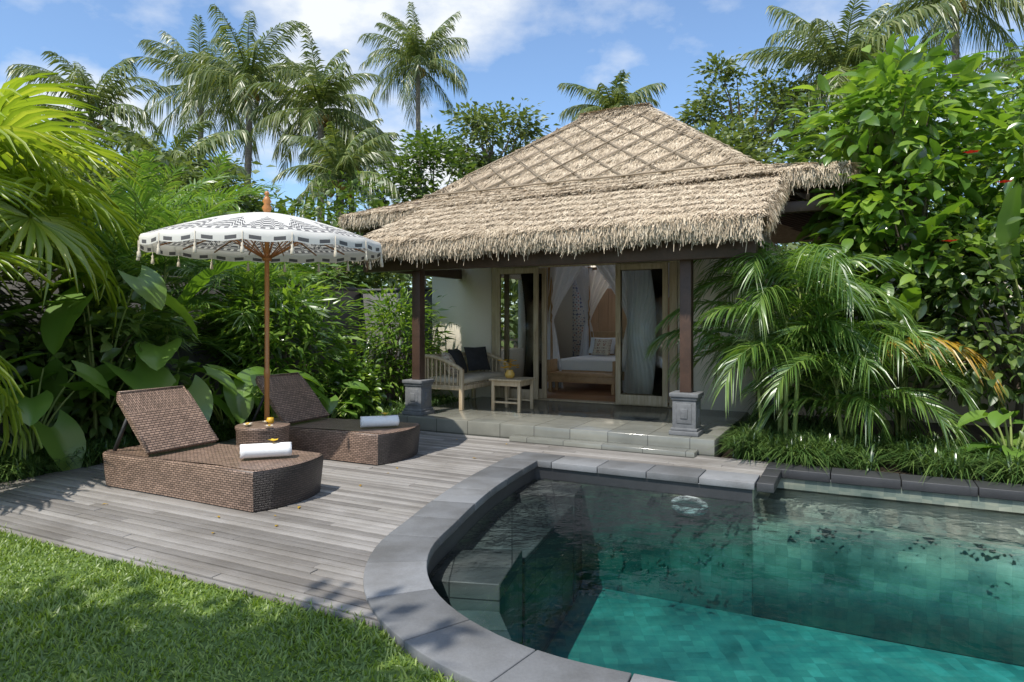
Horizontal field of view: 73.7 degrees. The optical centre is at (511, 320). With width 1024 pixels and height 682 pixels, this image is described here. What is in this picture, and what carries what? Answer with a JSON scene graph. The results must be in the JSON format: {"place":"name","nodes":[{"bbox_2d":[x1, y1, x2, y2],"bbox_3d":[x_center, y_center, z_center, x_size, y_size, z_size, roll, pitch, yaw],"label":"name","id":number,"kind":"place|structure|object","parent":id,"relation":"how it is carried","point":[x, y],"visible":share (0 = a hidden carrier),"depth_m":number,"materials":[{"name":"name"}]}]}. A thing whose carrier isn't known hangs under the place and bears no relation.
{"place":"outdoors","nodes":[
{"label":"outdoors","id":0,"kind":"place"},
{"bbox_2d":[0,525,463,681],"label":"lawn","id":1,"kind":"structure","parent":0,"point":[128,653],"depth_m":3.39,"materials":[{"name":"green plant"}]},
{"bbox_2d":[0,0,1023,483],"label":"sky","id":2,"kind":"structure","parent":0,"point":[518,49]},
{"bbox_2d":[3,327,1023,486],"bbox_3d":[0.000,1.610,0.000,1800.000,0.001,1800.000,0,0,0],"label":"ground","id":3,"kind":"structure","parent":0,"point":[975,431],"depth_m":9.88,"materials":[{"name":"soil"}]},
{"bbox_2d":[0,245,54,427],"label":"broadleaf shrub","id":4,"kind":"object","parent":3,"relation":"on","point":[15,342],"visible":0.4,"depth_m":8.01,"materials":[{"name":"green plant"}]},
{"bbox_2d":[0,208,64,466],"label":"fan palm","id":5,"kind":"object","parent":3,"relation":"on","point":[8,404],"visible":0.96,"depth_m":6.39,"materials":[{"name":"plant"}]},
{"bbox_2d":[0,298,84,366],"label":"heliconia plant","id":6,"kind":"object","parent":3,"relation":"on","point":[24,308],"visible":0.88,"depth_m":7.39,"materials":[{"name":"green plant"}]},
{"bbox_2d":[0,356,116,470],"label":"taro plant","id":7,"kind":"object","parent":3,"relation":"on","point":[62,435],"visible":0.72,"depth_m":7.33,"materials":[{"name":"green plant"}]},
{"bbox_2d":[0,72,126,300],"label":"fan palm","id":8,"kind":"object","parent":3,"relation":"on","point":[13,86],"visible":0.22,"depth_m":8.70,"materials":[{"name":"plant"}]},
{"bbox_2d":[8,121,129,251],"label":"broadleaf tree","id":9,"kind":"object","parent":3,"relation":"on","point":[104,167],"visible":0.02,"depth_m":19.64,"materials":[{"name":"green plant"}]},
{"bbox_2d":[0,93,146,347],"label":"fan palm","id":10,"kind":"object","parent":3,"relation":"on","point":[18,133],"visible":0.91,"depth_m":7.32,"materials":[{"name":"plant"}]},
{"bbox_2d":[6,51,177,223],"bbox_3d":[-18.363,-5.060,29.878,6.786,13.471,6.907,0,0,0],"label":"coconut palm","id":11,"kind":"object","parent":3,"relation":"on","point":[83,79],"visible":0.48,"depth_m":29.55,"materials":[{"name":"plant"}]},
{"bbox_2d":[0,252,211,441],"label":"broadleaf shrub","id":12,"kind":"object","parent":3,"relation":"on","point":[81,412],"visible":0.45,"depth_m":8.16,"materials":[{"name":"green plant"}]},
{"bbox_2d":[34,265,198,438],"bbox_3d":[-4.790,0.474,8.118,1.873,2.254,1.452,0,0,0],"label":"taro plant","id":13,"kind":"object","parent":3,"relation":"on","point":[59,319],"visible":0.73,"depth_m":7.88,"materials":[{"name":"green plant"}]},
{"bbox_2d":[0,406,260,454],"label":"liriope border","id":14,"kind":"object","parent":3,"relation":"on","point":[11,439],"visible":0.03,"depth_m":8.06,"materials":[{"name":"green plant"}]},
{"bbox_2d":[7,150,275,362],"bbox_3d":[-5.596,-0.320,9.683,4.116,3.850,4.486,0,0,43],"label":"areca palm","id":15,"kind":"object","parent":3,"relation":"on","point":[163,265],"visible":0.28,"depth_m":9.42,"materials":[{"name":"plant"}]},
{"bbox_2d":[64,261,252,373],"bbox_3d":[-4.787,0.380,9.296,2.350,2.442,1.788,0,0,-40],"label":"heliconia plant","id":16,"kind":"object","parent":3,"relation":"on","point":[196,284],"visible":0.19,"depth_m":9.19,"materials":[{"name":"green plant"}]},
{"bbox_2d":[79,338,244,424],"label":"taro plant","id":17,"kind":"object","parent":3,"relation":"on","point":[154,357],"visible":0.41,"depth_m":8.17,"materials":[{"name":"green plant"}]},
{"bbox_2d":[50,120,276,273],"bbox_3d":[-9.970,-1.974,19.075,7.664,7.157,5.682,0,0,0],"label":"broadleaf tree","id":18,"kind":"object","parent":3,"relation":"on","point":[167,159],"visible":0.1,"depth_m":18.75,"materials":[{"name":"green plant"}]},
{"bbox_2d":[82,118,252,206],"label":"coconut palm","id":19,"kind":"object","parent":3,"relation":"on","point":[223,138],"visible":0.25,"depth_m":21.75,"materials":[{"name":"plant"}]},
{"bbox_2d":[88,173,281,274],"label":"areca palm","id":20,"kind":"object","parent":3,"relation":"on","point":[186,187],"visible":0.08,"depth_m":12.21,"materials":[{"name":"plant"}]},
{"bbox_2d":[93,150,290,282],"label":"areca palm","id":21,"kind":"object","parent":3,"relation":"on","point":[163,175],"visible":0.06,"depth_m":14.14,"materials":[{"name":"plant"}]},
{"bbox_2d":[122,14,277,159],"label":"coconut palm","id":22,"kind":"object","parent":3,"relation":"on","point":[158,52],"visible":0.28,"depth_m":37.30,"materials":[{"name":"plant"}]},
{"bbox_2d":[0,266,431,434],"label":"garden wall","id":23,"kind":"structure","parent":3,"relation":"on","point":[353,294],"depth_m":13.31,"materials":[{"name":"green plant"}]},
{"bbox_2d":[178,378,272,439],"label":"taro plant","id":24,"kind":"object","parent":3,"relation":"on","point":[240,406],"visible":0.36,"depth_m":8.73,"materials":[{"name":"green plant"}]},
{"bbox_2d":[0,391,469,483],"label":"liriope border","id":25,"kind":"object","parent":3,"relation":"on","point":[42,462],"visible":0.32,"depth_m":7.53,"materials":[{"name":"green plant"}]},
{"bbox_2d":[142,259,336,409],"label":"areca palm","id":26,"kind":"object","parent":3,"relation":"on","point":[242,274],"visible":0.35,"depth_m":10.55,"materials":[{"name":"plant"}]},
{"bbox_2d":[168,4,324,205],"bbox_3d":[-12.361,-6.109,32.003,6.922,15.585,6.957,0,0,27],"label":"coconut palm","id":27,"kind":"object","parent":3,"relation":"on","point":[232,78],"visible":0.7,"depth_m":31.30,"materials":[{"name":"plant"}]},
{"bbox_2d":[182,203,365,342],"bbox_3d":[-4.738,-0.293,12.398,3.938,3.791,3.199,0,0,0],"label":"broadleaf shrub","id":28,"kind":"object","parent":3,"relation":"on","point":[311,270],"visible":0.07,"depth_m":12.60,"materials":[{"name":"green plant"}]},
{"bbox_2d":[234,362,329,417],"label":"taro plant","id":29,"kind":"object","parent":3,"relation":"on","point":[248,378],"visible":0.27,"depth_m":9.15,"materials":[{"name":"green plant"}]},
{"bbox_2d":[189,262,385,408],"bbox_3d":[-3.564,0.478,10.498,3.181,2.904,2.446,0,0,0],"label":"broadleaf shrub","id":30,"kind":"object","parent":3,"relation":"on","point":[275,337],"visible":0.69,"depth_m":10.38,"materials":[{"name":"green plant"}]},
{"bbox_2d":[232,24,395,273],"bbox_3d":[-8.457,-5.226,29.906,6.727,13.752,6.942,0,0,0],"label":"coconut palm","id":31,"kind":"object","parent":3,"relation":"on","point":[323,92],"visible":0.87,"depth_m":29.34,"materials":[{"name":"plant"}]},
{"bbox_2d":[220,169,411,288],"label":"broadleaf tree","id":32,"kind":"object","parent":3,"relation":"on","point":[360,276],"visible":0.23,"depth_m":20.84,"materials":[{"name":"green plant"}]},
{"bbox_2d":[272,121,403,278],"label":"coconut palm","id":33,"kind":"object","parent":3,"relation":"on","point":[345,164],"visible":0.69,"depth_m":24.56,"materials":[{"name":"plant"}]},
{"bbox_2d":[308,381,368,418],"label":"taro plant","id":34,"kind":"object","parent":3,"relation":"on","point":[333,401],"visible":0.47,"depth_m":10.14,"materials":[{"name":"green plant"}]},
{"bbox_2d":[297,109,403,276],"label":"coconut palm","id":35,"kind":"object","parent":3,"relation":"on","point":[303,156],"visible":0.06,"depth_m":36.65,"materials":[{"name":"plant"}]},
{"bbox_2d":[308,345,396,418],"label":"broadleaf shrub","id":36,"kind":"object","parent":3,"relation":"on","point":[352,364],"visible":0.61,"depth_m":10.57,"materials":[{"name":"green plant"}]},
{"bbox_2d":[320,340,408,389],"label":"heliconia plant","id":37,"kind":"object","parent":3,"relation":"on","point":[358,343],"visible":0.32,"depth_m":11.71,"materials":[{"name":"green plant"}]},
{"bbox_2d":[0,431,768,628],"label":"wooden deck","id":38,"kind":"structure","parent":3,"relation":"on","point":[318,548],"depth_m":5.31,"materials":[{"name":"grey wood"}]},
{"bbox_2d":[103,385,323,511],"bbox_3d":[-2.755,1.106,6.273,2.136,0.887,0.820,0,0,27],"label":"sun lounger","id":39,"kind":"object","parent":38,"relation":"on","point":[178,452],"visible":0.95,"depth_m":6.10,"materials":[{"name":"brown wicker"}]},
{"bbox_2d":[240,438,291,458],"bbox_3d":[-2.158,1.123,5.995,0.428,0.153,0.146,0,0,-18],"label":"rolled towel","id":40,"kind":"object","parent":39,"relation":"on","point":[259,450],"visible":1,"depth_m":5.94,"materials":[{"name":"white fabric"}]},
{"bbox_2d":[136,191,383,420],"bbox_3d":[-2.764,0.045,7.703,2.618,3.010,2.580,0,0,0],"label":"balinese umbrella","id":41,"kind":"object","parent":38,"relation":"on","point":[266,237],"visible":0.97,"depth_m":7.41,"materials":[{"name":"white fabric"}]},
{"bbox_2d":[235,417,289,445],"bbox_3d":[-2.669,1.298,7.313,0.560,0.497,0.570,0,0,0],"label":"round wicker table","id":42,"kind":"object","parent":38,"relation":"on","point":[269,429],"visible":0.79,"depth_m":7.12,"materials":[{"name":"brown wicker"}]},
{"bbox_2d":[246,372,419,464],"bbox_3d":[-2.120,1.106,8.048,2.136,0.887,0.820,0,0,26],"label":"sun lounger","id":43,"kind":"object","parent":38,"relation":"on","point":[296,404],"visible":0.83,"depth_m":7.74,"materials":[{"name":"brown wicker"}]},
{"bbox_2d":[360,412,398,426],"bbox_3d":[-1.496,1.123,7.712,0.428,0.153,0.146,0,0,-16],"label":"rolled towel","id":44,"kind":"object","parent":43,"relation":"on","point":[378,421],"visible":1,"depth_m":7.66,"materials":[{"name":"white fabric"}]},
{"bbox_2d":[335,281,458,405],"bbox_3d":[-1.989,0.549,12.033,2.275,2.795,2.182,0,0,0],"label":"broadleaf shrub","id":45,"kind":"object","parent":3,"relation":"on","point":[393,366],"visible":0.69,"depth_m":11.83,"materials":[{"name":"green plant"}]},
{"bbox_2d":[357,2,469,285],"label":"coconut palm","id":46,"kind":"object","parent":3,"relation":"on","point":[415,51],"visible":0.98,"depth_m":41.45,"materials":[{"name":"plant"}]},
{"bbox_2d":[373,115,487,205],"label":"broadleaf tree","id":47,"kind":"object","parent":3,"relation":"on","point":[428,146],"visible":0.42,"depth_m":25.71,"materials":[{"name":"green plant"}]},
{"bbox_2d":[52,125,834,347],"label":"distant trees","id":48,"kind":"object","parent":3,"relation":"on","point":[513,312],"visible":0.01,"depth_m":42.93,"materials":[{"name":"green plant"}]},
{"bbox_2d":[439,97,558,182],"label":"broadleaf tree","id":49,"kind":"object","parent":3,"relation":"on","point":[478,119],"visible":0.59,"depth_m":29.16,"materials":[{"name":"green plant"}]},
{"bbox_2d":[336,103,865,457],"bbox_3d":[1.706,-1.291,12.678,8.666,5.802,9.038,0,0,27],"label":"thatched villa","id":50,"kind":"object","parent":3,"relation":"on","point":[651,200],"visible":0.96,"depth_m":10.27,"materials":[{"name":"plant"}]},
{"bbox_2d":[425,346,509,409],"bbox_3d":[-0.723,0.912,11.225,0.740,0.911,1.593,0,0,27],"label":"wooden daybed","id":51,"kind":"object","parent":50,"relation":"on","point":[456,365],"visible":0.81,"depth_m":10.95,"materials":[{"name":"brown wood"}]},
{"bbox_2d":[489,376,535,412],"bbox_3d":[0.012,1.125,10.443,0.540,0.485,0.544,0,0,27],"label":"wooden side table","id":52,"kind":"object","parent":50,"relation":"on","point":[518,382],"visible":1,"depth_m":10.32,"materials":[{"name":"brown wood"}]},
{"bbox_2d":[499,359,518,377],"bbox_3d":[-0.042,0.738,10.394,0.282,0.288,0.406,0,0,48],"label":"flower vase","id":53,"kind":"object","parent":52,"relation":"on","point":[509,373],"visible":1,"depth_m":10.38,"materials":[{"name":"gold metal"}]},
{"bbox_2d":[547,265,668,394],"bbox_3d":[1.923,0.082,13.984,2.230,2.563,2.890,0,0,27],"label":"canopy bed","id":54,"kind":"object","parent":50,"relation":"on","point":[593,362],"visible":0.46,"depth_m":13.43,"materials":[{"name":"white fabric"}]},
{"bbox_2d":[558,69,667,124],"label":"coconut palm","id":55,"kind":"object","parent":3,"relation":"on","point":[615,99],"visible":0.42,"depth_m":32.44,"materials":[{"name":"plant"}]},
{"bbox_2d":[363,452,1023,681],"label":"swimming pool","id":56,"kind":"structure","parent":3,"relation":"in","point":[752,606],"depth_m":5.95,"materials":[{"name":"teal liquid"}]},
{"bbox_2d":[429,477,1023,583],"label":"wall","id":57,"kind":"structure","parent":56,"relation":"in","point":[762,507],"depth_m":5.96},
{"bbox_2d":[691,114,803,250],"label":"broadleaf tree","id":58,"kind":"object","parent":3,"relation":"on","point":[711,131],"visible":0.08,"depth_m":20.41,"materials":[{"name":"green plant"}]},
{"bbox_2d":[673,47,834,163],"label":"broadleaf tree","id":59,"kind":"object","parent":3,"relation":"on","point":[703,103],"visible":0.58,"depth_m":26.93,"materials":[{"name":"green plant"}]},
{"bbox_2d":[643,240,954,436],"bbox_3d":[3.282,0.289,8.179,3.134,2.630,3.617,0,0,0],"label":"areca palm","id":60,"kind":"object","parent":3,"relation":"on","point":[820,270],"visible":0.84,"depth_m":7.81,"materials":[{"name":"plant"}]},
{"bbox_2d":[758,263,915,423],"bbox_3d":[4.679,0.289,10.067,2.636,2.633,2.267,0,0,-27],"label":"broadleaf shrub","id":61,"kind":"object","parent":3,"relation":"on","point":[855,314],"visible":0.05,"depth_m":9.87,"materials":[{"name":"green plant"}]},
{"bbox_2d":[738,0,959,161],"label":"coconut palm","id":62,"kind":"object","parent":3,"relation":"on","point":[850,55],"visible":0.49,"depth_m":25.33,"materials":[{"name":"plant"}]},
{"bbox_2d":[703,412,1023,486],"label":"liriope border","id":63,"kind":"object","parent":3,"relation":"on","point":[824,445],"visible":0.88,"depth_m":7.28,"materials":[{"name":"green plant"}]},
{"bbox_2d":[736,315,1004,451],"bbox_3d":[3.981,0.871,8.138,2.908,1.852,2.920,0,0,0],"label":"areca palm","id":64,"kind":"object","parent":3,"relation":"on","point":[840,397],"visible":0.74,"depth_m":7.63,"materials":[{"name":"plant"}]},
{"bbox_2d":[758,27,1006,252],"bbox_3d":[9.238,-2.665,16.998,6.119,8.536,6.446,0,0,0],"label":"broadleaf tree","id":65,"kind":"object","parent":3,"relation":"on","point":[806,153],"visible":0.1,"depth_m":16.92,"materials":[{"name":"green plant"}]},
{"bbox_2d":[769,29,1009,435],"bbox_3d":[5.140,-1.164,9.029,2.889,5.531,2.457,0,0,-31],"label":"broadleaf shrub","id":66,"kind":"object","parent":3,"relation":"on","point":[878,100],"visible":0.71,"depth_m":8.80,"materials":[{"name":"green plant"}]},
{"bbox_2d":[776,256,1023,427],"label":"garden wall","id":67,"kind":"structure","parent":3,"relation":"on","point":[954,406],"depth_m":10.58,"materials":[{"name":"green plant"}]},
{"bbox_2d":[777,97,1023,437],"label":"broadleaf shrub","id":68,"kind":"object","parent":3,"relation":"on","point":[865,228],"visible":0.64,"depth_m":8.32,"materials":[{"name":"green plant"}]},
{"bbox_2d":[842,178,999,436],"bbox_3d":[5.065,-0.092,8.695,1.971,3.386,2.265,0,0,0],"label":"heliconia plant","id":69,"kind":"object","parent":3,"relation":"on","point":[922,236],"visible":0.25,"depth_m":8.35,"materials":[{"name":"green plant"}]},
{"bbox_2d":[851,0,1023,182],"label":"coconut palm","id":70,"kind":"object","parent":3,"relation":"on","point":[1003,6],"visible":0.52,"depth_m":29.86,"materials":[{"name":"plant"}]},
{"bbox_2d":[860,200,1023,440],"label":"broadleaf shrub","id":71,"kind":"object","parent":3,"relation":"on","point":[1010,363],"visible":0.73,"depth_m":7.86,"materials":[{"name":"green plant"}]},
{"bbox_2d":[943,150,1011,241],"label":"hibiscus flowers","id":72,"kind":"object","parent":71,"relation":"attached to","point":[973,151],"visible":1,"depth_m":7.30,"materials":[{"name":"red plant"}]},
{"bbox_2d":[892,56,1023,307],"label":"broadleaf shrub","id":73,"kind":"object","parent":3,"relation":"on","point":[1010,164],"visible":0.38,"depth_m":8.33,"materials":[{"name":"green plant"}]},
{"bbox_2d":[926,28,1023,218],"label":"broadleaf tree","id":74,"kind":"object","parent":3,"relation":"on","point":[1010,69],"visible":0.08,"depth_m":14.80,"materials":[{"name":"green plant"}]},
{"bbox_2d":[940,101,1023,334],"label":"heliconia plant","id":75,"kind":"object","parent":3,"relation":"on","point":[1012,204],"visible":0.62,"depth_m":7.60,"materials":[{"name":"green plant"}]},
{"bbox_2d":[950,408,1023,459],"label":"taro plant","id":76,"kind":"object","parent":3,"relation":"on","point":[996,419],"visible":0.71,"depth_m":7.15,"materials":[{"name":"green plant"}]},
{"bbox_2d":[975,22,1023,107],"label":"coconut palm","id":77,"kind":"object","parent":3,"relation":"on","point":[994,69],"visible":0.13,"depth_m":33.10,"materials":[{"name":"plant"}]},
{"bbox_2d":[991,236,1023,410],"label":"areca palm","id":78,"kind":"object","parent":3,"relation":"on","point":[1018,391],"visible":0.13,"depth_m":7.92,"materials":[{"name":"plant"}]},
{"bbox_2d":[1009,432,1018,437],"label":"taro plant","id":79,"kind":"object","parent":3,"relation":"on","point":[1015,435],"visible":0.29,"depth_m":7.49,"materials":[{"name":"green plant"}]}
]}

